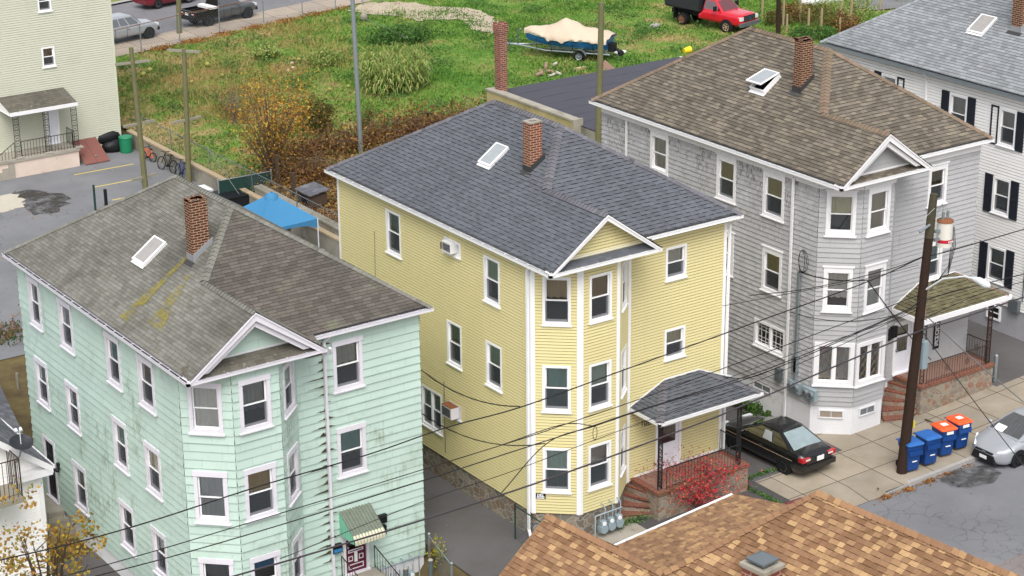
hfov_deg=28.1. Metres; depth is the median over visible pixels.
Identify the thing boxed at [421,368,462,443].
window
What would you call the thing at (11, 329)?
vine thicket
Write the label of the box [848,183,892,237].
window
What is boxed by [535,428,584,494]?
window
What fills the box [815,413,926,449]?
sidewalk
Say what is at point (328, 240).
retaining wall
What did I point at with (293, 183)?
fence post
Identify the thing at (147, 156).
bicycle
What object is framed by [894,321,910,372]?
door
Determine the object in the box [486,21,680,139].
garage
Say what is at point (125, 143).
trash barrel
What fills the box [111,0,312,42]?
back street
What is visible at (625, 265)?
window
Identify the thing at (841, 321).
service wire
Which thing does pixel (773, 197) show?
window
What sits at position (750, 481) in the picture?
walkway
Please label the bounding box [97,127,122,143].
trash bag
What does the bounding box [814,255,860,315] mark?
window
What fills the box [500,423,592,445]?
overhead wire
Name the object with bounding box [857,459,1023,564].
street
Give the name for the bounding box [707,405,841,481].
driveway
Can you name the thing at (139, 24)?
chain link fence
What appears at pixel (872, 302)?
window
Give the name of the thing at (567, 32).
covered boat
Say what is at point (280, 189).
fallen leaves
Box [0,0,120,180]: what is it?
apartment house
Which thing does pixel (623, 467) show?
window
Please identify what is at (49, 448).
window
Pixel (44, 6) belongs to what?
window
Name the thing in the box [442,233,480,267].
window
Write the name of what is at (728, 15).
dump truck
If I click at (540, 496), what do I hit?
warning sign
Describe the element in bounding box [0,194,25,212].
cement patch
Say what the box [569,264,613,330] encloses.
window
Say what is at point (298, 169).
vine thicket
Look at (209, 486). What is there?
window
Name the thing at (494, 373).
window
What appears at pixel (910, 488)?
fallen leaves
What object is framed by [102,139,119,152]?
trash bag
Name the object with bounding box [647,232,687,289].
window
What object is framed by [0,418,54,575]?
white cottage
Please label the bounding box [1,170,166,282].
fallen leaves
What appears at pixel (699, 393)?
overhead wire
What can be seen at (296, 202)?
chain link fence
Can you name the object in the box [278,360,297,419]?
window
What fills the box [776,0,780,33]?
utility pole
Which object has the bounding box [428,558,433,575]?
bollard
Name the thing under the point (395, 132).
vine thicket
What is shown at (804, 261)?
wire coil
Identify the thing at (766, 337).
window
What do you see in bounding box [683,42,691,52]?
bucket
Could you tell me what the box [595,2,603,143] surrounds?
utility pole
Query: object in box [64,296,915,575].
overhead wire
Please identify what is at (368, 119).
bush
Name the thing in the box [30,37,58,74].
window
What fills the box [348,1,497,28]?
dirt path
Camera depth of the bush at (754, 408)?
76.68 m
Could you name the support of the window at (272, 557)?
in the triple decker house at (188, 344)
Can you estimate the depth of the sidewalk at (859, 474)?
72.51 m
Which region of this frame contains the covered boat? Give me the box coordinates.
[524,18,623,55]
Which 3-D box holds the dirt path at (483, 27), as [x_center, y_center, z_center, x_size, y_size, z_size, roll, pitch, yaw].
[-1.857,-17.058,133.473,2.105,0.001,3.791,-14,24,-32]
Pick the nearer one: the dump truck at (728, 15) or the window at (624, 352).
the window at (624, 352)
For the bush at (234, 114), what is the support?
on the vacant lot at (479, 60)
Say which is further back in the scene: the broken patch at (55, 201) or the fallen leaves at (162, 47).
the fallen leaves at (162, 47)
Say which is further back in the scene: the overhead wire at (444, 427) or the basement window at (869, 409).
the basement window at (869, 409)
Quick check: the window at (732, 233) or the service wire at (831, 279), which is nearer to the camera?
the service wire at (831, 279)
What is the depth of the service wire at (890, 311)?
70.51 m
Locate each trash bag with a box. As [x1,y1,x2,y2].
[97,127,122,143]
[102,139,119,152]
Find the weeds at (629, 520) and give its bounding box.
[616,508,654,528]
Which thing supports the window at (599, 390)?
in the triple decker house at (529, 257)
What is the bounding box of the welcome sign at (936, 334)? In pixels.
[933,321,939,348]
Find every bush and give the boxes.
[209,76,255,123]
[251,43,284,60]
[293,92,339,134]
[304,46,345,67]
[352,102,381,127]
[362,18,435,47]
[732,400,749,408]
[743,401,762,414]
[760,410,770,416]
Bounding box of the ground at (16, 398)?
[0,0,876,575]
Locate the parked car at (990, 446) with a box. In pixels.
[971,406,1023,467]
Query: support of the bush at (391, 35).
on the vacant lot at (479, 60)
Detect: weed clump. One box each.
[424,534,446,568]
[761,7,796,25]
[781,0,817,22]
[788,24,813,37]
[793,1,844,28]
[805,22,837,40]
[812,0,864,14]
[824,7,863,31]
[832,0,883,21]
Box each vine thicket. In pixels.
[0,304,22,343]
[0,320,22,349]
[236,79,487,168]
[246,132,346,185]
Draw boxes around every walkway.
[497,482,789,575]
[593,520,646,543]
[632,479,753,522]
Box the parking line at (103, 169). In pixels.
[74,164,131,174]
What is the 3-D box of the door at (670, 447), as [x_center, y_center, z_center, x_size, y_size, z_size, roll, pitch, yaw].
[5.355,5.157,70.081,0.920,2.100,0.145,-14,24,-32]
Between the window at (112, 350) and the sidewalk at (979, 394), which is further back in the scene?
the sidewalk at (979, 394)
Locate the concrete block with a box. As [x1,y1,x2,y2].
[573,66,585,71]
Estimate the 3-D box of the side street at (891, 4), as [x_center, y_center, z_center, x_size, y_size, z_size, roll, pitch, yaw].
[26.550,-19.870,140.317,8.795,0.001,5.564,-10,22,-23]
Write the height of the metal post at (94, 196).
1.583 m
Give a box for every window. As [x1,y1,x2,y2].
[25,0,52,16]
[25,274,43,332]
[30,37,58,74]
[33,355,50,411]
[45,440,57,499]
[56,296,75,356]
[64,379,81,436]
[71,458,89,517]
[103,330,123,392]
[110,414,129,476]
[117,497,137,558]
[135,352,156,416]
[143,440,163,502]
[150,524,168,575]
[187,377,234,436]
[192,456,239,526]
[198,541,242,575]
[238,373,274,435]
[243,461,279,522]
[250,550,280,575]
[267,437,301,507]
[271,512,305,575]
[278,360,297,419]
[301,195,306,205]
[332,335,365,394]
[336,421,368,480]
[385,206,421,264]
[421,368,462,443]
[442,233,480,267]
[446,301,482,377]
[448,381,482,430]
[482,251,521,317]
[484,321,522,399]
[535,273,584,330]
[535,347,583,414]
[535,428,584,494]
[568,421,612,492]
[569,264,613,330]
[585,341,612,413]
[601,412,626,477]
[604,328,627,399]
[622,260,628,312]
[644,306,686,366]
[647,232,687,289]
[649,129,669,176]
[714,152,737,205]
[726,230,734,277]
[751,318,785,359]
[753,379,771,393]
[759,244,782,297]
[760,168,785,223]
[811,327,861,388]
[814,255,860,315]
[817,189,863,240]
[818,409,843,418]
[837,336,885,388]
[845,260,887,316]
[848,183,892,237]
[858,403,874,416]
[882,65,911,92]
[923,241,942,281]
[926,161,949,208]
[948,83,984,127]
[985,235,1023,291]
[986,305,1001,321]
[989,164,1023,224]
[995,97,1023,155]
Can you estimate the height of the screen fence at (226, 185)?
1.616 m
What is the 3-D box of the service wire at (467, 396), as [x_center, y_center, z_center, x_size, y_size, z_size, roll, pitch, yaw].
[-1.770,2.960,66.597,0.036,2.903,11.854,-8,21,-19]
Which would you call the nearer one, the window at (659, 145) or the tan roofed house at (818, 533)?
the tan roofed house at (818, 533)
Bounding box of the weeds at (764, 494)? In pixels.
[747,485,784,503]
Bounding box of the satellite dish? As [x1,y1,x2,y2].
[9,427,33,462]
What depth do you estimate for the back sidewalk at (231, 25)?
134.67 m
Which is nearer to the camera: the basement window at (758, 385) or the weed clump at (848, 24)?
the basement window at (758, 385)
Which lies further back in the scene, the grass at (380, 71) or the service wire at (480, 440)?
the grass at (380, 71)
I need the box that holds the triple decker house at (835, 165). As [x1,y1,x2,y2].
[589,27,1011,434]
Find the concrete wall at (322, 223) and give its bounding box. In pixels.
[254,184,338,235]
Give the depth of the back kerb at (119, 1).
141.72 m
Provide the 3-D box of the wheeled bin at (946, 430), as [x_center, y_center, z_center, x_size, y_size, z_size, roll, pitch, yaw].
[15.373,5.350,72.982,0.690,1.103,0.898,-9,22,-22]
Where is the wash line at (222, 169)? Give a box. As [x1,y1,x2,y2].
[206,146,238,193]
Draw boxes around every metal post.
[92,185,96,210]
[103,189,107,205]
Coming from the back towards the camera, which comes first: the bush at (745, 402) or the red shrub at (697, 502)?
the bush at (745, 402)
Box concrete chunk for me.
[603,60,614,69]
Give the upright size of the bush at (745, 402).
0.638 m
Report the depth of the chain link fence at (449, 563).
66.56 m
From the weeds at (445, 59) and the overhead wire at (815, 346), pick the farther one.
the weeds at (445, 59)
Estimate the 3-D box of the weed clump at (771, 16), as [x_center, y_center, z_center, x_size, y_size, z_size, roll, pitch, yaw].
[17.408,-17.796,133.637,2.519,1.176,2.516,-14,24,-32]
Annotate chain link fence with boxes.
[113,0,335,55]
[134,112,338,227]
[427,532,452,575]
[514,503,540,542]
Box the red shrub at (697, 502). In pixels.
[634,442,762,510]
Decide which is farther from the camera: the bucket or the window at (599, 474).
the bucket
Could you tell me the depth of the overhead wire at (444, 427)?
59.28 m
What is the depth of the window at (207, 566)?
62.27 m
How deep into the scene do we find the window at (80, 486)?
69.12 m
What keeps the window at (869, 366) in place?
in the triple decker house at (835, 165)
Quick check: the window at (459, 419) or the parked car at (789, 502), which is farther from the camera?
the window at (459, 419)
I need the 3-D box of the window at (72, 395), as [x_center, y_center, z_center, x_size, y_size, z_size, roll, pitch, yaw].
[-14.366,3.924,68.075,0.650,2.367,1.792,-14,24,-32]
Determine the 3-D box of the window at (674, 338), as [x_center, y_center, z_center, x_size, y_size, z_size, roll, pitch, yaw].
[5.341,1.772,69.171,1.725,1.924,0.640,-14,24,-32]
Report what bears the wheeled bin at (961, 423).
on the sidewalk at (859, 474)
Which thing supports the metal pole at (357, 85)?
on the vacant lot at (479, 60)
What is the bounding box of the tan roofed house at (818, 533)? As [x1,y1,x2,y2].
[499,489,1019,575]
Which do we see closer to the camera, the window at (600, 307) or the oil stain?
the window at (600, 307)
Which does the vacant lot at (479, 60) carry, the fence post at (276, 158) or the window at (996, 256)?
the fence post at (276, 158)
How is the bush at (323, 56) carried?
on the vacant lot at (479, 60)
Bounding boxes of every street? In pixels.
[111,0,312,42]
[854,0,913,9]
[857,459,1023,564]
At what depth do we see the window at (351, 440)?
64.63 m
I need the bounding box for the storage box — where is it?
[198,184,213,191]
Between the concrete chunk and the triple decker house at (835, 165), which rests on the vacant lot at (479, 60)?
the concrete chunk
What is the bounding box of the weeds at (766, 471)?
[748,467,776,479]
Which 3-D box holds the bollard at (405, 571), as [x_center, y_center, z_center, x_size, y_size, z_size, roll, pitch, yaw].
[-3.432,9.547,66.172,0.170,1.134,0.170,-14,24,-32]
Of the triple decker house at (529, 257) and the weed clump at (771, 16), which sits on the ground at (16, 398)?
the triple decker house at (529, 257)
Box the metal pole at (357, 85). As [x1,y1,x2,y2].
[350,0,362,153]
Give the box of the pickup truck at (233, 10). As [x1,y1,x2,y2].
[181,0,257,26]
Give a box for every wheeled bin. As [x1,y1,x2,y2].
[895,435,923,470]
[913,429,941,464]
[930,420,957,455]
[944,414,972,448]
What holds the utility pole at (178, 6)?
on the back sidewalk at (231, 25)
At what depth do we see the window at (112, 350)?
64.25 m
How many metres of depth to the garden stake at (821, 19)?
131.44 m
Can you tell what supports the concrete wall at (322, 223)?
on the vacant lot at (479, 60)
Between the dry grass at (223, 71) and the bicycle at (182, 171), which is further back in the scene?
the dry grass at (223, 71)
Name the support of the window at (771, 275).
in the triple decker house at (835, 165)
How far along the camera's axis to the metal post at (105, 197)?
100.73 m
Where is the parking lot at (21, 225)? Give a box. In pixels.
[0,149,199,359]
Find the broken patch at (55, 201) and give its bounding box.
[11,190,70,214]
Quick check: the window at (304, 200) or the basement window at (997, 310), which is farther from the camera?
the window at (304, 200)
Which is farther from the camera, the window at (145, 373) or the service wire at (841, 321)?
the service wire at (841, 321)
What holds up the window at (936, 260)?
in the triple decker house at (835, 165)
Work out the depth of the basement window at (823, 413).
74.73 m
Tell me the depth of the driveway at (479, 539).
68.51 m
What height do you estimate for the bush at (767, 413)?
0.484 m
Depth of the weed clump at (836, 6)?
135.79 m
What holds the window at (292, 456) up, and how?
in the triple decker house at (188, 344)
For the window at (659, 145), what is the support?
in the triple decker house at (835, 165)
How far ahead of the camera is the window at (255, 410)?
60.71 m
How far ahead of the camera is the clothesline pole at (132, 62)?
101.03 m
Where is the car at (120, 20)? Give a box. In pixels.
[112,12,159,38]
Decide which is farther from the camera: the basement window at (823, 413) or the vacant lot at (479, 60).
the vacant lot at (479, 60)
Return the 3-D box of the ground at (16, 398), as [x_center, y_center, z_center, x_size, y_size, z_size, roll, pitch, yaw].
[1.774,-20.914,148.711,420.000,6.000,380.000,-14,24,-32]
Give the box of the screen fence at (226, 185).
[217,169,271,193]
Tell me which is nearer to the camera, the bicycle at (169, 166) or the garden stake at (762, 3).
the bicycle at (169, 166)
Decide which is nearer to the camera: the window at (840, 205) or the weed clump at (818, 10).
the window at (840, 205)
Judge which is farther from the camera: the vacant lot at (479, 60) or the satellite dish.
the vacant lot at (479, 60)
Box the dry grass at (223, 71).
[116,15,391,138]
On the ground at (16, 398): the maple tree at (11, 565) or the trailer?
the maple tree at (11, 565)
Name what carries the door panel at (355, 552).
in the triple decker house at (188, 344)
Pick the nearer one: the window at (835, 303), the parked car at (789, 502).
the parked car at (789, 502)
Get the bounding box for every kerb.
[111,0,129,3]
[885,456,978,494]
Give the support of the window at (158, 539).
in the triple decker house at (188, 344)
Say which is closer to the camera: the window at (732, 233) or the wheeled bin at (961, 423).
the wheeled bin at (961, 423)
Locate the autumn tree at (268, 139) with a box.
[213,53,324,184]
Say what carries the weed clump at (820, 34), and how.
on the vacant lot at (479, 60)
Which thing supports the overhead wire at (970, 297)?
attached to the utility pole at (944, 231)
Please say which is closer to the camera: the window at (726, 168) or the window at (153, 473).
the window at (153, 473)
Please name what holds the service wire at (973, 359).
attached to the utility pole at (944, 231)
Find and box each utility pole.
[176,0,181,33]
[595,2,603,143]
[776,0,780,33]
[896,193,990,474]
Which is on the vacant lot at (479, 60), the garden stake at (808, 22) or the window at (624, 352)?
the garden stake at (808, 22)
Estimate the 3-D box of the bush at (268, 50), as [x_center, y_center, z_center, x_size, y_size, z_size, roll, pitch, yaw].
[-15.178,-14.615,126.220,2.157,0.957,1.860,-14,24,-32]
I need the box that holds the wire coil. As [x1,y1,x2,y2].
[798,250,807,272]
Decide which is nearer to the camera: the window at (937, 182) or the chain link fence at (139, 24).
the window at (937, 182)
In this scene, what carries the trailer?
on the vacant lot at (479, 60)
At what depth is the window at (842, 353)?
74.13 m
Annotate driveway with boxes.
[51,551,120,575]
[423,466,528,575]
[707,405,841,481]
[966,320,1023,386]
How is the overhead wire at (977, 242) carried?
attached to the utility pole at (944, 231)
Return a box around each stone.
[360,12,367,20]
[650,23,659,27]
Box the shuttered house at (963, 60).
[818,0,1023,340]
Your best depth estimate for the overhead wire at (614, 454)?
63.28 m
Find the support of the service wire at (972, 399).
attached to the utility pole at (944, 231)
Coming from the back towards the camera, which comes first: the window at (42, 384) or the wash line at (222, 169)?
the wash line at (222, 169)
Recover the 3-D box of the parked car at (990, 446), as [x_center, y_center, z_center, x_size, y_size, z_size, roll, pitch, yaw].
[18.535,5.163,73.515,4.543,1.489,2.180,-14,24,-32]
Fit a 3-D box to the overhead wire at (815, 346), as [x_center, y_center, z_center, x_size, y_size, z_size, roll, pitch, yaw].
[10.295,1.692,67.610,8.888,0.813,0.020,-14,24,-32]
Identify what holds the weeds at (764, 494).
on the walkway at (651, 522)
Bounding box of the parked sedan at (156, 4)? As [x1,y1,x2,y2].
[133,0,191,8]
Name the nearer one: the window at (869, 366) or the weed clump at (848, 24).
the window at (869, 366)
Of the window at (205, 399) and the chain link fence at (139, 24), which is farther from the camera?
the chain link fence at (139, 24)
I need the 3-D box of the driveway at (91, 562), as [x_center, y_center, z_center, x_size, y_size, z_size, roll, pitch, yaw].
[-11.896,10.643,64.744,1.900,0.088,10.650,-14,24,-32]
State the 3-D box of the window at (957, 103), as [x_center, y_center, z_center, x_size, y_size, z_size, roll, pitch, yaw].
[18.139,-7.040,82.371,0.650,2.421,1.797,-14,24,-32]
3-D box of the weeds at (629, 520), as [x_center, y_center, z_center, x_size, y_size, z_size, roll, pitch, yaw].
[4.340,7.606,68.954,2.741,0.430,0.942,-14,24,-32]
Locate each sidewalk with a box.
[114,0,369,56]
[755,380,1023,505]
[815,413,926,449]
[921,385,1000,417]
[997,376,1023,388]
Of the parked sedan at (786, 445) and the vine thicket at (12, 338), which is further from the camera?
the vine thicket at (12, 338)
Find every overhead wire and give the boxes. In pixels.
[0,257,921,560]
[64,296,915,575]
[95,302,919,575]
[232,296,1023,575]
[280,310,915,558]
[500,306,918,493]
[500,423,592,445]
[720,300,919,380]
[724,265,917,305]
[750,257,920,295]
[920,281,1023,319]
[926,274,1023,300]
[931,229,1023,255]
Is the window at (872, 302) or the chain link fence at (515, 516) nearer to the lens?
the chain link fence at (515, 516)
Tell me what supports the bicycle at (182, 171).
on the parking lot at (21, 225)
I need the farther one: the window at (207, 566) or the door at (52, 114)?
the door at (52, 114)
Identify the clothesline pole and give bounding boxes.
[115,47,156,188]
[167,48,201,181]
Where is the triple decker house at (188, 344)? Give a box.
[2,175,433,575]
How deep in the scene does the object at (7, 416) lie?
70.17 m
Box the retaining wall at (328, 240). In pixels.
[126,129,339,257]
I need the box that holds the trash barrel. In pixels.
[118,134,132,153]
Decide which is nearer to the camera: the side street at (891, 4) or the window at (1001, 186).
the window at (1001, 186)
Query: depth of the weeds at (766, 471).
72.06 m
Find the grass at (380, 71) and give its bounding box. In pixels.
[348,41,434,95]
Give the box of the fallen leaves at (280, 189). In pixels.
[254,159,342,221]
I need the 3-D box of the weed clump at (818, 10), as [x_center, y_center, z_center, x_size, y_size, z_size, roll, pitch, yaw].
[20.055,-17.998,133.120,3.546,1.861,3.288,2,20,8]
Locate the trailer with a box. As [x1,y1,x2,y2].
[507,28,609,61]
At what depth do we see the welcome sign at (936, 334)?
77.61 m
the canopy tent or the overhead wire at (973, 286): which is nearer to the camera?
the overhead wire at (973, 286)
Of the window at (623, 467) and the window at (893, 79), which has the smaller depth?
the window at (623, 467)
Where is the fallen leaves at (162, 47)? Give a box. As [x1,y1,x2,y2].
[142,4,348,53]
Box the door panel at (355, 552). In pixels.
[348,546,363,569]
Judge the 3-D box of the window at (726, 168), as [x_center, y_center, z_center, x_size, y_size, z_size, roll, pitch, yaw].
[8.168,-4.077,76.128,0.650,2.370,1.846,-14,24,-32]
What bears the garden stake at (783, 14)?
on the vacant lot at (479, 60)
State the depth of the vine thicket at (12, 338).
84.29 m
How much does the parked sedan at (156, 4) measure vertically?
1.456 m
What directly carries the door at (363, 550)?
in the triple decker house at (188, 344)
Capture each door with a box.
[46,110,58,143]
[345,523,365,572]
[659,422,677,466]
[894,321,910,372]
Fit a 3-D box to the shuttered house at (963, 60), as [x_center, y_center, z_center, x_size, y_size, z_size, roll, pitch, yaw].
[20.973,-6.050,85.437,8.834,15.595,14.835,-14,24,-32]
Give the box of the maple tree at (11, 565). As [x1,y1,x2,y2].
[0,475,107,575]
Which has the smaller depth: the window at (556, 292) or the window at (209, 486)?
the window at (209, 486)
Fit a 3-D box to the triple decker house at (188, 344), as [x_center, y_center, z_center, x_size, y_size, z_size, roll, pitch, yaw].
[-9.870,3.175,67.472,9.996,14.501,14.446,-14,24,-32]
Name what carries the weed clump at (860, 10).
on the vacant lot at (479, 60)
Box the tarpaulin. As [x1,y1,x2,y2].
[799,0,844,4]
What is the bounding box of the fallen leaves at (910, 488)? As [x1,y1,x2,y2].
[877,461,977,501]
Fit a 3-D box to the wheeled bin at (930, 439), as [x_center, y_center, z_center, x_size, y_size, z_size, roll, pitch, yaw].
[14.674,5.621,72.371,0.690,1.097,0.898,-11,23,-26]
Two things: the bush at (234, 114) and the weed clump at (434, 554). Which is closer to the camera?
the weed clump at (434, 554)
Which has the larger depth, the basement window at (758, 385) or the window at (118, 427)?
the basement window at (758, 385)
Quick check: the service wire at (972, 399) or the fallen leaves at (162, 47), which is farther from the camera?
the fallen leaves at (162, 47)
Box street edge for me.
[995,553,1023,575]
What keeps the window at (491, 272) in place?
in the triple decker house at (529, 257)
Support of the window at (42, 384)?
in the triple decker house at (188, 344)
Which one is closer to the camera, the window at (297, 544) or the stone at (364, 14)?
the window at (297, 544)
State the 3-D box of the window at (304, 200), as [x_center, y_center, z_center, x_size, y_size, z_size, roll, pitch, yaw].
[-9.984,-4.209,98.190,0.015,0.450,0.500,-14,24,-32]
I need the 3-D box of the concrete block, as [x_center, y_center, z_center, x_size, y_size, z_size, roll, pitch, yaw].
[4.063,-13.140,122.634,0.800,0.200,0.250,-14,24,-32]
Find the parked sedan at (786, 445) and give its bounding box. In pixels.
[721,413,835,474]
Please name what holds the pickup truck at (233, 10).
on the back street at (137, 11)
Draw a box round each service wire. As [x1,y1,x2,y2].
[421,369,520,406]
[422,413,544,445]
[789,311,890,321]
[798,271,867,281]
[867,280,930,359]
[922,331,1023,465]
[925,314,1023,402]
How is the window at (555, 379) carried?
in the triple decker house at (529, 257)
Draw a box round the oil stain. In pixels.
[941,465,998,486]
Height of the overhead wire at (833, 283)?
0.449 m
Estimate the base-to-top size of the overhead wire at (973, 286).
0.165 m
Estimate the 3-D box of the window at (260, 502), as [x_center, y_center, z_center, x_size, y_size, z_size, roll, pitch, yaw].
[-7.718,6.094,61.846,1.822,2.414,0.650,-14,24,-32]
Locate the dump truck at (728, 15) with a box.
[665,0,759,32]
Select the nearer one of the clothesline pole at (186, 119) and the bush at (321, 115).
the clothesline pole at (186, 119)
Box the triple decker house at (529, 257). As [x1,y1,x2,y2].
[324,99,763,536]
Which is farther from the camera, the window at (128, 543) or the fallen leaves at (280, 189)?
the fallen leaves at (280, 189)
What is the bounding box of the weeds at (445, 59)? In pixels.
[116,0,736,191]
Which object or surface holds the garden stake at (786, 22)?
on the vacant lot at (479, 60)
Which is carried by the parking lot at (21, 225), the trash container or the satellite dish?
the trash container
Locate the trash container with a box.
[212,188,254,206]
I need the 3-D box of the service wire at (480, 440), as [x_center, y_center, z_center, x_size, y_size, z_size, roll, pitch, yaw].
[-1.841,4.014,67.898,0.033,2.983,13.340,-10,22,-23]
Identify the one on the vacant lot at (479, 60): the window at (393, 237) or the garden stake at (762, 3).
the garden stake at (762, 3)
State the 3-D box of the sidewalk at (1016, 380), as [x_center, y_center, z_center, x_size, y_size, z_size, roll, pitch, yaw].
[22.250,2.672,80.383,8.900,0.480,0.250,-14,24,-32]
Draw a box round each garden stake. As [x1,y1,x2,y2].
[761,0,763,18]
[782,0,784,26]
[785,14,787,31]
[807,8,809,26]
[820,8,822,28]
[850,0,852,19]
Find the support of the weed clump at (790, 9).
on the vacant lot at (479, 60)
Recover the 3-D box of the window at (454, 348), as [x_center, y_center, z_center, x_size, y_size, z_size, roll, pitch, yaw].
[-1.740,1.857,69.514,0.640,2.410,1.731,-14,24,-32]
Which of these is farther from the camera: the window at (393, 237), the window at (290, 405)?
the window at (393, 237)
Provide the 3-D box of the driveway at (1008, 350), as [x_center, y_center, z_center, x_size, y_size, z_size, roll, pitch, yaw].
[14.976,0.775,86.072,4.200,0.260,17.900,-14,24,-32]
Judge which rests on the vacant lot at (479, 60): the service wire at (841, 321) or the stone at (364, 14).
the stone at (364, 14)
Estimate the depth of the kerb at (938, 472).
71.86 m
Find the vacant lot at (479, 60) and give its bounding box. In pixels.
[115,0,894,220]
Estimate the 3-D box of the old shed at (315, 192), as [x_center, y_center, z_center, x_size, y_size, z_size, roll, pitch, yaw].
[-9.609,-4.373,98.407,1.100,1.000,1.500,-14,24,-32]
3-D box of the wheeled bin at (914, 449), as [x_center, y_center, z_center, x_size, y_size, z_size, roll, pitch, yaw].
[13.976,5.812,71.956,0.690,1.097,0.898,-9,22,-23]
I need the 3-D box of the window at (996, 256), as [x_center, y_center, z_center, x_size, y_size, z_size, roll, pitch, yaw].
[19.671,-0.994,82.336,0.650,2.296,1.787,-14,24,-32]
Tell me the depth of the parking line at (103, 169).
107.12 m
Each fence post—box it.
[15,373,19,388]
[274,155,279,183]
[291,172,295,195]
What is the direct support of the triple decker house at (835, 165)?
on the ground at (16, 398)
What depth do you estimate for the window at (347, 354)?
63.61 m
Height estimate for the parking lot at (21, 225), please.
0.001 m
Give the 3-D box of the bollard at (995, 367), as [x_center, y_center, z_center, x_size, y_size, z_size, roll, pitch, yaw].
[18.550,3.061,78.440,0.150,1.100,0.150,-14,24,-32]
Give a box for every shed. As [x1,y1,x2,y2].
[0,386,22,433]
[294,182,329,208]
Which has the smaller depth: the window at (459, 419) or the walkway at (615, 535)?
the walkway at (615, 535)
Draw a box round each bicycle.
[144,146,156,161]
[157,151,177,173]
[175,158,185,177]
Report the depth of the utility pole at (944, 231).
69.98 m
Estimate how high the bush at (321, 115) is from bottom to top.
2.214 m
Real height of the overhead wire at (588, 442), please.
1.925 m
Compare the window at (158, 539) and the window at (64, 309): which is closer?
the window at (158, 539)
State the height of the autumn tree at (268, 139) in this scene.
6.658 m
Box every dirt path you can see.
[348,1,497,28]
[465,22,492,31]
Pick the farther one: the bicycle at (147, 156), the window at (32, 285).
the bicycle at (147, 156)
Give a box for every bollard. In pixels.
[403,567,407,575]
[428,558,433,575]
[993,354,997,381]
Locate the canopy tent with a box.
[244,192,318,246]
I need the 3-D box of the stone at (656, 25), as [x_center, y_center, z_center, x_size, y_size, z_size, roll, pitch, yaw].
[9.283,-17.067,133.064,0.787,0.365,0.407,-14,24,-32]
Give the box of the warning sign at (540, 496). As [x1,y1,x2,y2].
[536,493,545,498]
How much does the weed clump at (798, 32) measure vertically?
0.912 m
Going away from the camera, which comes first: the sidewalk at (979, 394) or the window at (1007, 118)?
the sidewalk at (979, 394)
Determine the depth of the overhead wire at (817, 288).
66.81 m
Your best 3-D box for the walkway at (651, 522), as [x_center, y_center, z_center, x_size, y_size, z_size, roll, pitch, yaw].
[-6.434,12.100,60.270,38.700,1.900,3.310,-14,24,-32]
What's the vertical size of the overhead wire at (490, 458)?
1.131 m
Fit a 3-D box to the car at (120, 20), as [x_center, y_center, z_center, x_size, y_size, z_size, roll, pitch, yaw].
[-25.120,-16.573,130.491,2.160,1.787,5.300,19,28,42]

